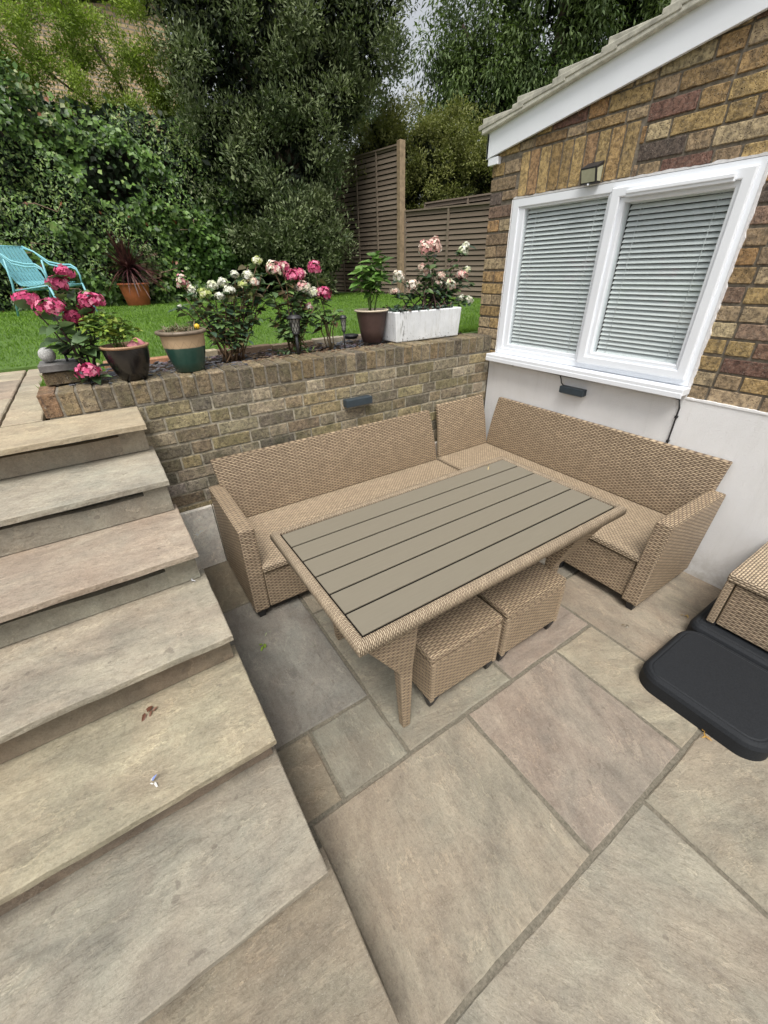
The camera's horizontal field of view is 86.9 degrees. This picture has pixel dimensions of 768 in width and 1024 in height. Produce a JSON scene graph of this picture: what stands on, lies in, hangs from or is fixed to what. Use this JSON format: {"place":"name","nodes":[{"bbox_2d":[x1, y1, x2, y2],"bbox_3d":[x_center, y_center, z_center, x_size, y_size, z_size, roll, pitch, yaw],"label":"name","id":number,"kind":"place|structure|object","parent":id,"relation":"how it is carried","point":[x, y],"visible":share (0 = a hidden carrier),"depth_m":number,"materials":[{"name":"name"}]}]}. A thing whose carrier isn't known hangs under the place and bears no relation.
{"place":"outdoors","nodes":[
{"label":"outdoors","id":0,"kind":"place"},
{"bbox_2d":[0,369,45,427],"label":"path","id":1,"kind":"structure","parent":0,"point":[19,403],"depth_m":2.21,"materials":[{"name":"stone"}]},
{"bbox_2d":[0,291,479,385],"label":"lawn","id":2,"kind":"structure","parent":0,"point":[30,366],"depth_m":4.07,"materials":[{"name":"green plant"}]},
{"bbox_2d":[0,245,97,316],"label":"lounge chair","id":3,"kind":"object","parent":2,"relation":"on","point":[35,275],"visible":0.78,"depth_m":5.66,"materials":[{"name":"teal metal"}]},
{"bbox_2d":[0,0,177,129],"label":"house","id":4,"kind":"structure","parent":2,"relation":"on","point":[130,27],"depth_m":9.04,"materials":[{"name":"brick"}]},
{"bbox_2d":[0,0,239,184],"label":"feathery tree","id":5,"kind":"object","parent":2,"relation":"on","point":[71,25],"visible":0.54,"depth_m":6.57,"materials":[{"name":"green plant"}]},
{"bbox_2d":[117,282,150,305],"bbox_3d":[-4.438,-3.897,7.267,0.510,0.365,0.510,-20,35,-28],"label":"plant pot","id":6,"kind":"object","parent":2,"relation":"on","point":[132,297],"visible":0.79,"depth_m":7.13,"materials":[{"name":"ceramic"}]},
{"bbox_2d":[92,226,168,298],"bbox_3d":[-4.425,-4.280,7.039,1.226,1.205,1.165,-20,35,-28],"label":"spiky plant","id":7,"kind":"object","parent":6,"relation":"in","point":[126,262],"visible":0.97,"depth_m":6.93,"materials":[{"name":"brown plant"}]},
{"bbox_2d":[0,50,342,311],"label":"ivy hedge","id":8,"kind":"object","parent":2,"relation":"on","point":[71,188],"visible":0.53,"depth_m":6.87,"materials":[{"name":"green plant"}]},
{"bbox_2d":[138,0,421,296],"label":"evergreen tree","id":9,"kind":"object","parent":2,"relation":"on","point":[312,61],"visible":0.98,"depth_m":6.92,"materials":[{"name":"green plant"}]},
{"bbox_2d":[326,144,396,293],"bbox_3d":[-0.555,-6.385,9.123,0.070,2.645,3.170,-20,35,-28],"label":"garden fence","id":10,"kind":"object","parent":2,"relation":"on","point":[374,213],"visible":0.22,"depth_m":8.62,"materials":[{"name":"brown wood"}]},
{"bbox_2d":[320,43,443,195],"bbox_3d":[1.240,-11.373,13.098,9.294,7.469,3.292,1,31,5],"label":"distant tree","id":11,"kind":"object","parent":2,"relation":"on","point":[369,112],"visible":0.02,"depth_m":12.47,"materials":[{"name":"green plant"}]},
{"bbox_2d":[397,139,405,292],"bbox_3d":[0.343,-5.614,8.018,0.140,2.620,0.110,-20,35,-28],"label":"fence post","id":12,"kind":"object","parent":2,"relation":"on","point":[401,209],"visible":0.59,"depth_m":7.79,"materials":[{"name":"brown wood"}]},
{"bbox_2d":[404,202,489,298],"bbox_3d":[1.164,-4.753,7.453,0.070,1.490,2.350,-23,37,-32],"label":"garden fence","id":13,"kind":"object","parent":2,"relation":"on","point":[453,228],"visible":0.53,"depth_m":7.32,"materials":[{"name":"brown wood"}]},
{"bbox_2d":[424,193,490,207],"bbox_3d":[1.952,-4.947,7.595,3.110,1.645,0.070,26,40,37],"label":"garden fence","id":14,"kind":"object","parent":2,"relation":"on","point":[479,198],"visible":0.04,"depth_m":7.61,"materials":[{"name":"brown wood"}]},
{"bbox_2d":[401,0,670,152],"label":"tall tree","id":15,"kind":"object","parent":2,"relation":"on","point":[483,69],"visible":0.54,"depth_m":10.87,"materials":[{"name":"green plant"}]},
{"bbox_2d":[4,0,606,222],"label":"sky","id":16,"kind":"structure","parent":0,"point":[409,23],"materials":[{"name":"white"}]},
{"bbox_2d":[203,558,767,1023],"bbox_3d":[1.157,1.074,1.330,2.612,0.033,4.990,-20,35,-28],"label":"patio","id":17,"kind":"structure","parent":0,"point":[457,854],"depth_m":1.37,"materials":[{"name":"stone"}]},
{"bbox_2d":[0,406,399,1023],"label":"stone steps","id":18,"kind":"structure","parent":17,"relation":"on","point":[199,884],"depth_m":1.11,"materials":[{"name":"stone"}]},
{"bbox_2d":[142,706,157,720],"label":"fallen leaf","id":19,"kind":"object","parent":18,"relation":"on","point":[144,714],"visible":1,"depth_m":1.24,"materials":[{"name":"brown plant"}]},
{"bbox_2d":[150,774,157,786],"bbox_3d":[-0.606,0.710,1.073,0.033,0.025,0.020,9,33,17],"label":"fallen petal","id":20,"kind":"object","parent":18,"relation":"on","point":[155,783],"visible":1,"depth_m":1.07,"materials":[{"name":"white plant"}]},
{"bbox_2d":[209,410,457,616],"bbox_3d":[-0.152,-0.089,2.593,1.662,0.722,0.595,-20,35,-28],"label":"rattan sofa","id":21,"kind":"object","parent":17,"relation":"on","point":[259,496],"visible":0.73,"depth_m":2.53,"materials":[{"name":"wicker"}]},
{"bbox_2d":[270,456,626,727],"bbox_3d":[0.312,0.319,1.930,1.400,0.676,0.740,-20,35,-28],"label":"garden table","id":22,"kind":"object","parent":17,"relation":"on","point":[383,577],"visible":0.97,"depth_m":1.62,"materials":[{"name":"brown wood"}]},
{"bbox_2d":[412,595,501,706],"bbox_3d":[0.245,0.566,1.854,0.395,0.341,0.384,-20,35,-28],"label":"rattan footstool","id":23,"kind":"object","parent":17,"relation":"on","point":[455,645],"visible":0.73,"depth_m":1.68,"materials":[{"name":"wicker"}]},
{"bbox_2d":[477,562,565,660],"bbox_3d":[0.598,0.438,2.054,0.410,0.341,0.397,-20,35,-28],"label":"rattan footstool","id":24,"kind":"object","parent":17,"relation":"on","point":[525,603],"visible":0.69,"depth_m":1.88,"materials":[{"name":"wicker"}]},
{"bbox_2d":[436,395,732,609],"bbox_3d":[1.098,-0.211,2.744,0.598,0.728,1.758,-20,35,-28],"label":"rattan corner sofa","id":25,"kind":"object","parent":17,"relation":"on","point":[669,497],"visible":0.78,"depth_m":2.44,"materials":[{"name":"wicker"}]},
{"bbox_2d":[639,631,767,760],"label":"parasol base","id":26,"kind":"object","parent":17,"relation":"on","point":[715,690],"visible":1,"depth_m":1.70,"materials":[{"name":"black plastic"}]},
{"bbox_2d":[685,597,767,670],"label":"parasol base","id":27,"kind":"object","parent":17,"relation":"on","point":[744,648],"visible":0.38,"depth_m":1.91,"materials":[{"name":"black plastic"}]},
{"bbox_2d":[706,542,767,650],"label":"rattan bench","id":28,"kind":"object","parent":27,"relation":"on","point":[740,607],"visible":1,"depth_m":1.85,"materials":[{"name":"wicker"}]},
{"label":"garden soil","id":29,"kind":"structure","parent":0,"visible":0},
{"bbox_2d":[103,361,113,370],"bbox_3d":[-1.563,-0.849,2.478,0.222,0.160,0.067,-20,35,-28],"label":"edging stone","id":30,"kind":"object","parent":29,"relation":"on","point":[106,367],"visible":0.12,"depth_m":2.38,"materials":[{"name":"stone"}]},
{"bbox_2d":[150,356,169,363],"bbox_3d":[-1.358,-0.914,2.595,0.252,0.160,0.068,-20,35,-28],"label":"edging stone","id":31,"kind":"object","parent":29,"relation":"on","point":[160,359],"visible":0.13,"depth_m":2.52,"materials":[{"name":"stone"}]},
{"bbox_2d":[205,349,218,359],"bbox_3d":[-1.174,-0.990,2.693,0.151,0.160,0.065,-20,35,-28],"label":"edging stone","id":32,"kind":"object","parent":29,"relation":"on","point":[211,352],"visible":0.24,"depth_m":2.66,"materials":[{"name":"stone"}]},
{"bbox_2d":[217,344,271,357],"bbox_3d":[-0.955,-1.064,2.819,0.362,0.160,0.071,-20,35,-28],"label":"edging stone","id":33,"kind":"object","parent":29,"relation":"on","point":[256,348],"visible":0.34,"depth_m":2.79,"materials":[{"name":"stone"}]},
{"bbox_2d":[48,332,461,385],"bbox_3d":[-0.551,-1.100,2.805,2.900,0.053,0.420,-20,35,-28],"label":"flower bed","id":34,"kind":"object","parent":29,"relation":"on","point":[160,369],"visible":0.12,"depth_m":2.59,"materials":[{"name":"soil"}]},
{"bbox_2d":[168,255,273,362],"bbox_3d":[-0.918,-1.179,2.376,0.648,0.553,0.280,-20,35,-28],"label":"hydrangea","id":35,"kind":"object","parent":34,"relation":"on","point":[232,337],"visible":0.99,"depth_m":2.36,"materials":[{"name":"green plant"}]},
{"bbox_2d":[67,338,394,385],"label":"slate chippings","id":36,"kind":"object","parent":34,"relation":"on","point":[268,353],"visible":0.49,"depth_m":2.62,"materials":[{"name":"grey gravel"}]},
{"bbox_2d":[263,260,320,352],"bbox_3d":[-0.580,-1.282,2.558,0.404,0.530,0.257,-20,35,-28],"label":"hydrangea","id":37,"kind":"object","parent":34,"relation":"on","point":[280,267],"visible":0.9,"depth_m":2.54,"materials":[{"name":"green plant"}]},
{"bbox_2d":[274,344,315,354],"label":"weed","id":38,"kind":"object","parent":34,"relation":"on","point":[294,348],"visible":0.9,"depth_m":2.64,"materials":[{"name":"green plant"}]},
{"bbox_2d":[305,260,343,348],"bbox_3d":[-0.395,-1.358,2.678,0.255,0.526,0.231,-8,31,-11],"label":"hydrangea","id":39,"kind":"object","parent":34,"relation":"on","point":[319,292],"visible":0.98,"depth_m":2.64,"materials":[{"name":"green plant"}]},
{"bbox_2d":[345,333,357,338],"bbox_3d":[-0.242,-1.287,2.967,0.112,0.028,0.112,-20,35,-28],"label":"disc light","id":40,"kind":"object","parent":34,"relation":"on","point":[351,336],"visible":0.88,"depth_m":2.94,"materials":[{"name":"black plastic"}]},
{"bbox_2d":[354,308,388,342],"bbox_3d":[-0.086,-1.328,2.890,0.244,0.210,0.244,-20,35,-28],"label":"plant pot","id":41,"kind":"object","parent":34,"relation":"on","point":[371,323],"visible":0.98,"depth_m":2.82,"materials":[{"name":"brown ceramic"}]},
{"bbox_2d":[348,251,394,310],"bbox_3d":[-0.064,-1.552,2.741,0.208,0.362,0.365,24,39,36],"label":"leafy plant","id":42,"kind":"object","parent":41,"relation":"on","point":[375,277],"visible":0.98,"depth_m":2.69,"materials":[{"name":"green plant"}]},
{"bbox_2d":[270,340,313,349],"bbox_3d":[-0.665,-1.162,2.981,0.311,0.160,0.068,-20,35,-28],"label":"edging stone","id":43,"kind":"object","parent":29,"relation":"on","point":[285,344],"visible":0.27,"depth_m":2.90,"materials":[{"name":"stone"}]},
{"bbox_2d":[311,336,341,345],"bbox_3d":[-0.431,-1.252,3.108,0.232,0.160,0.070,-20,35,-28],"label":"edging stone","id":44,"kind":"object","parent":29,"relation":"on","point":[336,339],"visible":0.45,"depth_m":3.05,"materials":[{"name":"stone"}]},
{"bbox_2d":[341,334,361,342],"bbox_3d":[-0.215,-1.327,3.231,0.272,0.160,0.067,-20,35,-28],"label":"edging stone","id":45,"kind":"object","parent":29,"relation":"on","point":[359,337],"visible":0.1,"depth_m":3.16,"materials":[{"name":"stone"}]},
{"bbox_2d":[327,83,495,232],"bbox_3d":[1.240,-7.064,9.239,5.290,3.845,2.338,5,31,10],"label":"olive shrub","id":46,"kind":"object","parent":29,"relation":"on","point":[449,161],"visible":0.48,"depth_m":8.47,"materials":[{"name":"green plant"}]},
{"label":"ground","id":47,"kind":"structure","parent":0,"visible":0},
{"bbox_2d":[36,333,490,568],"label":"retaining wall","id":48,"kind":"structure","parent":47,"relation":"on","point":[196,422],"depth_m":2.42,"materials":[{"name":"brick"}]},
{"bbox_2d":[10,263,111,384],"bbox_3d":[-1.454,-0.853,1.886,0.343,0.518,0.276,-20,35,-28],"label":"hydrangea","id":49,"kind":"object","parent":48,"relation":"on","point":[71,315],"visible":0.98,"depth_m":1.85,"materials":[{"name":"pink plant"}]},
{"bbox_2d":[42,370,81,385],"bbox_3d":[-1.585,-0.674,1.999,0.148,0.058,0.147,-20,35,-28],"label":"old brick","id":50,"kind":"object","parent":48,"relation":"on","point":[57,377],"visible":0.56,"depth_m":1.94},
{"bbox_2d":[37,358,78,372],"bbox_3d":[-1.579,-0.716,1.972,0.160,0.032,0.159,-20,35,-28],"label":"stone slab","id":51,"kind":"object","parent":50,"relation":"on","point":[56,365],"depth_m":1.92,"materials":[{"name":"stone"}]},
{"bbox_2d":[38,347,55,362],"bbox_3d":[-1.599,-0.745,1.923,0.068,0.068,0.068,-20,35,-28],"label":"granite ball","id":52,"kind":"object","parent":51,"relation":"on","point":[47,355],"visible":0.94,"depth_m":1.90,"materials":[{"name":"grey stone"}]},
{"bbox_2d":[58,348,71,360],"bbox_3d":[-1.527,-0.759,1.957,0.059,0.100,0.035,-20,35,-28],"label":"garden spotlight","id":53,"kind":"object","parent":51,"relation":"on","point":[65,352],"visible":0.48,"depth_m":1.94,"materials":[{"name":"black plastic"}]},
{"bbox_2d":[98,341,149,380],"bbox_3d":[-1.261,-0.744,2.010,0.216,0.162,0.216,-20,35,-28],"label":"plant pot","id":54,"kind":"object","parent":48,"relation":"on","point":[127,363],"visible":0.88,"depth_m":1.95,"materials":[{"name":"black ceramic"}]},
{"bbox_2d":[73,311,142,347],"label":"bushy plant","id":55,"kind":"object","parent":54,"relation":"in","point":[120,331],"visible":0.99,"depth_m":1.91,"materials":[{"name":"green plant"}]},
{"bbox_2d":[127,337,144,346],"bbox_3d":[-1.207,-0.827,1.968,0.082,0.040,0.053,-20,35,-28],"label":"pink shell","id":56,"kind":"object","parent":54,"relation":"in","point":[134,343],"visible":0.91,"depth_m":1.96,"materials":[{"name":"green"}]},
{"bbox_2d":[154,327,206,372],"bbox_3d":[-1.054,-0.860,2.156,0.252,0.203,0.252,-20,35,-28],"label":"plant pot","id":57,"kind":"object","parent":48,"relation":"on","point":[185,351],"visible":0.88,"depth_m":2.08,"materials":[{"name":"ceramic"}]},
{"bbox_2d":[160,321,200,332],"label":"sedum plant","id":58,"kind":"object","parent":57,"relation":"in","point":[177,327],"visible":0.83,"depth_m":2.09,"materials":[{"name":"green plant"}]},
{"bbox_2d":[286,314,301,354],"bbox_3d":[-0.542,-1.085,2.508,0.095,0.245,0.095,-20,35,-28],"label":"stake lantern","id":59,"kind":"object","parent":48,"relation":"on","point":[294,322],"visible":0.99,"depth_m":2.46,"materials":[{"name":"black plastic"}]},
{"bbox_2d":[339,315,346,348],"bbox_3d":[-0.265,-1.183,2.691,0.051,0.225,0.051,-20,35,-28],"label":"stake lantern","id":60,"kind":"object","parent":48,"relation":"on","point":[342,318],"visible":0.99,"depth_m":2.65,"materials":[{"name":"black plastic"}]},
{"bbox_2d":[343,395,372,407],"bbox_3d":[-0.173,-0.736,2.696,0.198,0.049,0.052,-20,35,-28],"label":"wall light","id":61,"kind":"object","parent":48,"relation":"attached to","point":[357,401],"visible":1,"depth_m":2.67,"materials":[{"name":"grey metal"}]},
{"bbox_2d":[383,306,460,342],"bbox_3d":[0.272,-1.403,3.015,0.599,0.196,0.225,-20,35,-28],"label":"planter trough","id":62,"kind":"object","parent":48,"relation":"on","point":[406,326],"visible":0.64,"depth_m":2.91,"materials":[{"name":"stone"}]},
{"bbox_2d":[382,302,451,311],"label":"trailing ivy","id":63,"kind":"object","parent":62,"relation":"on","point":[404,307],"visible":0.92,"depth_m":2.90,"materials":[{"name":"green plant"}]},
{"bbox_2d":[388,236,476,309],"bbox_3d":[0.398,-1.720,2.933,0.829,0.470,0.261,-20,35,-28],"label":"hydrangea","id":64,"kind":"object","parent":62,"relation":"in","point":[437,295],"visible":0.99,"depth_m":2.96,"materials":[{"name":"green plant"}]},
{"bbox_2d":[478,0,767,589],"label":"brick house","id":65,"kind":"structure","parent":47,"relation":"on","point":[642,266],"depth_m":2.15,"materials":[{"name":"brown brick"}]},
{"bbox_2d":[559,385,586,397],"bbox_3d":[1.252,-0.803,2.692,0.048,0.046,0.172,-20,35,-28],"label":"wall light","id":66,"kind":"object","parent":65,"relation":"attached to","point":[573,391],"visible":1,"depth_m":2.67,"materials":[{"name":"grey metal"}]},
{"bbox_2d":[497,362,679,442],"bbox_3d":[1.241,-0.693,2.808,0.024,0.484,1.384,-20,35,-28],"label":"black cable","id":67,"kind":"object","parent":65,"relation":"attached to","point":[675,417],"visible":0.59,"depth_m":2.30,"materials":[{"name":"plastic"}]},
{"bbox_2d":[580,160,604,185],"bbox_3d":[1.134,-1.853,2.222,0.062,0.106,0.099,-20,35,-28],"label":"solar wall light","id":68,"kind":"object","parent":65,"relation":"attached to","point":[591,173],"visible":1,"depth_m":2.21,"materials":[{"name":"black plastic"}]},
{"bbox_2d":[486,152,767,398],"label":"window","id":69,"kind":"structure","parent":65,"relation":"in","point":[627,286],"depth_m":2.29,"materials":[{"name":"white plastic"}]}
]}

